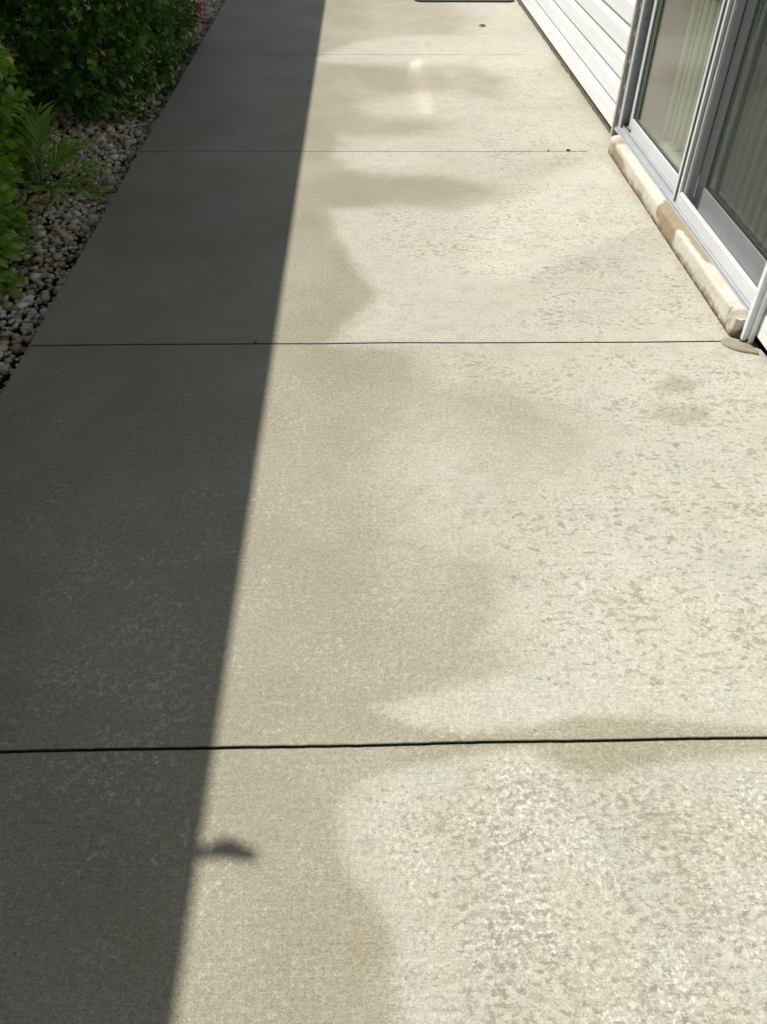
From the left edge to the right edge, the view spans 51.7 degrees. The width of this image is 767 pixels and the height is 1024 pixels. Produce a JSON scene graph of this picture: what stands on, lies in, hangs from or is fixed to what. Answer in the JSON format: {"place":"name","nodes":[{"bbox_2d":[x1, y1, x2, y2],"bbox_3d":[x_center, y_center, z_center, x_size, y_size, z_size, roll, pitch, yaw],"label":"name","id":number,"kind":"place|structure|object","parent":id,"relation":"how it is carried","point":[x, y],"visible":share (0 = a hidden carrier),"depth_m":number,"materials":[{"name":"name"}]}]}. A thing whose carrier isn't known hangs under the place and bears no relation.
{"place":"outdoors","nodes":[
{"label":"outdoors","id":0,"kind":"place"},
{"bbox_2d":[29,201,48,205],"bbox_3d":[-1.638,-1.462,3.772,0.101,0.025,0.044,-18,46,-19],"label":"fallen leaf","id":1,"kind":"object","parent":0,"point":[38,202],"visible":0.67,"depth_m":3.78,"materials":[{"name":"brown plant"}]},
{"bbox_2d":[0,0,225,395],"bbox_3d":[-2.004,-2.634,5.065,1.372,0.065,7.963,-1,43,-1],"label":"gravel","id":2,"kind":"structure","parent":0,"point":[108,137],"depth_m":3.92,"materials":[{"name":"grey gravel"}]},
{"bbox_2d":[185,23,195,31],"bbox_3d":[-1.561,-3.894,6.361,0.133,0.081,0.128,-1,43,-1],"label":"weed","id":3,"kind":"object","parent":2,"relation":"on","point":[193,27],"visible":0.49,"depth_m":6.38,"materials":[{"name":"green plant"}]},
{"bbox_2d":[175,0,214,22],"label":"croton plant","id":4,"kind":"object","parent":2,"relation":"on","point":[199,10],"visible":0.5,"depth_m":6.51,"materials":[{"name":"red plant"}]},
{"bbox_2d":[0,4,766,388],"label":"ground","id":5,"kind":"structure","parent":0,"point":[78,242],"depth_m":3.48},
{"bbox_2d":[0,139,42,298],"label":"shrub","id":6,"kind":"object","parent":5,"relation":"on","point":[11,247],"visible":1,"depth_m":3.27,"materials":[{"name":"green plant"}]},
{"bbox_2d":[0,36,47,195],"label":"shrub","id":7,"kind":"object","parent":5,"relation":"on","point":[10,97],"visible":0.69,"depth_m":3.77,"materials":[{"name":"green plant"}]},
{"bbox_2d":[1,100,122,217],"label":"fern","id":8,"kind":"object","parent":5,"relation":"on","point":[28,125],"visible":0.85,"depth_m":3.93,"materials":[{"name":"green plant"}]},
{"bbox_2d":[0,0,200,129],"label":"shrub","id":9,"kind":"object","parent":5,"relation":"on","point":[85,32],"visible":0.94,"depth_m":4.63,"materials":[{"name":"green plant"}]},
{"bbox_2d":[0,0,766,1023],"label":"walkway","id":10,"kind":"structure","parent":5,"relation":"on","point":[384,620],"depth_m":2.03,"materials":[{"name":"concrete"}]},
{"bbox_2d":[414,0,513,1],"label":"door mat","id":11,"kind":"object","parent":10,"relation":"on","point":[464,0],"depth_m":7.08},
{"bbox_2d":[608,135,760,341],"bbox_3d":[1.317,-1.325,3.579,0.166,0.110,1.940,-1,43,-1],"label":"door sill","id":12,"kind":"structure","parent":10,"relation":"on","point":[728,309],"depth_m":3.32,"materials":[{"name":"beige stone"}]},
{"bbox_2d":[614,0,766,323],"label":"sliding door","id":13,"kind":"structure","parent":12,"relation":"on","point":[734,252],"depth_m":3.33,"materials":[{"name":"grey metal"}]},
{"bbox_2d":[721,338,758,353],"bbox_3d":[1.280,-0.595,2.843,0.144,0.004,0.067,30,50,28],"label":"mortar patch","id":14,"kind":"object","parent":10,"relation":"on","point":[735,344],"visible":1,"depth_m":2.84,"materials":[{"name":"beige concrete"}]},
{"bbox_2d":[516,0,678,136],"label":"siding wall","id":15,"kind":"structure","parent":5,"relation":"on","point":[586,41],"depth_m":4.71,"materials":[{"name":"white plastic"}]},
{"bbox_2d":[610,0,640,135],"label":"corner channel","id":16,"kind":"object","parent":15,"relation":"attached to","point":[626,60],"visible":1,"depth_m":4.20,"materials":[{"name":"white metal"}]},
{"bbox_3d":[1.441,-3.088,2.047,0.190,0.660,2.210,-1,43,-1],"label":"wall header","id":17,"kind":"object","parent":15,"relation":"attached to","visible":0},
{"bbox_2d":[662,0,766,251],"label":"vertical blind","id":18,"kind":"object","parent":17,"relation":"hanging from","point":[761,231],"visible":0.56,"depth_m":3.53,"materials":[{"name":"plastic"}]},
{"bbox_2d":[756,312,766,349],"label":"siding wall","id":19,"kind":"structure","parent":5,"relation":"on","point":[761,335],"depth_m":2.78,"materials":[{"name":"white plastic"}]},
{"bbox_2d":[740,262,766,342],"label":"corner channel","id":20,"kind":"object","parent":19,"relation":"attached to","point":[754,316],"visible":1,"depth_m":2.79,"materials":[{"name":"white plastic"}]},
{"bbox_2d":[647,46,766,253],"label":"floor","id":21,"kind":"structure","parent":0,"point":[666,146],"depth_m":4.33,"materials":[{"name":"tile"}]},
{"bbox_2d":[651,0,766,120],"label":"room wall","id":22,"kind":"structure","parent":21,"relation":"on","point":[683,13],"depth_m":5.57,"materials":[{"name":"paint"}]}
]}

